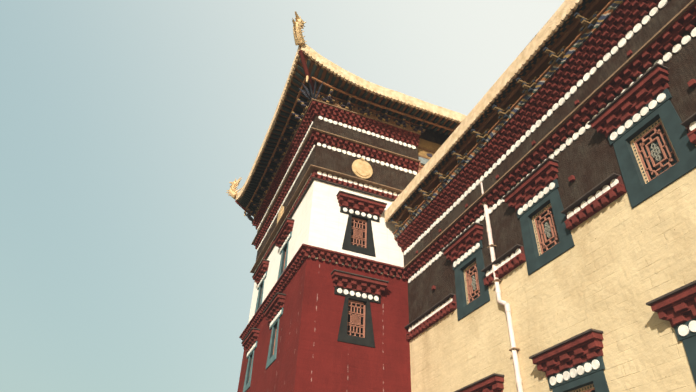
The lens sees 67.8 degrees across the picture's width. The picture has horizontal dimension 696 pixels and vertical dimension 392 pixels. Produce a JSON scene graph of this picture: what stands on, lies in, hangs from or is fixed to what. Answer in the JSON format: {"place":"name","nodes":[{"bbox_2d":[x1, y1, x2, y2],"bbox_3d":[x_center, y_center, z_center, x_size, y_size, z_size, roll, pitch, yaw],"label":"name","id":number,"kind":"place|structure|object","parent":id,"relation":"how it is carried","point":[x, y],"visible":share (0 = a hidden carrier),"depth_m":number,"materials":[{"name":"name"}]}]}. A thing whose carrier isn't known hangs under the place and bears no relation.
{"place":"outdoors","nodes":[
{"label":"outdoors","id":0,"kind":"place"},
{"bbox_2d":[0,0,564,391],"label":"sky","id":1,"kind":"structure","parent":0,"point":[127,259],"materials":[{"name":"blue"}]},
{"label":"ground","id":2,"kind":"structure","parent":0,"visible":0},
{"bbox_2d":[237,79,449,391],"bbox_3d":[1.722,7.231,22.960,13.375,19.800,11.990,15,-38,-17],"label":"tower","id":3,"kind":"structure","parent":2,"relation":"on","point":[329,310],"depth_m":20.32,"materials":[{"name":"paint"}]},
{"bbox_2d":[226,11,465,215],"bbox_3d":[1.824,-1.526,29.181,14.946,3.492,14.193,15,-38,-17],"label":"tower roof","id":4,"kind":"structure","parent":3,"relation":"on","point":[310,64],"depth_m":23.18,"materials":[{"name":"gold metal"}]},
{"bbox_2d":[390,0,695,391],"bbox_3d":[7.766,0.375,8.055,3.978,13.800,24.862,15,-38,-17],"label":"building wall","id":5,"kind":"structure","parent":2,"relation":"on","point":[578,160],"depth_m":12.09,"materials":[{"name":"beige paint"}]},
{"bbox_2d":[385,0,609,221],"bbox_3d":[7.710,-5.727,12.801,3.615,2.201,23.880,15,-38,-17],"label":"hall roof","id":6,"kind":"structure","parent":5,"relation":"on","point":[560,28],"depth_m":15.27,"materials":[{"name":"gold metal"}]},
{"bbox_2d":[480,181,522,391],"bbox_3d":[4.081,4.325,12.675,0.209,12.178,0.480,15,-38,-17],"label":"drain pipe","id":7,"kind":"object","parent":5,"relation":"attached to","point":[497,281],"visible":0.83,"depth_m":13.63,"materials":[{"name":"white plastic"}]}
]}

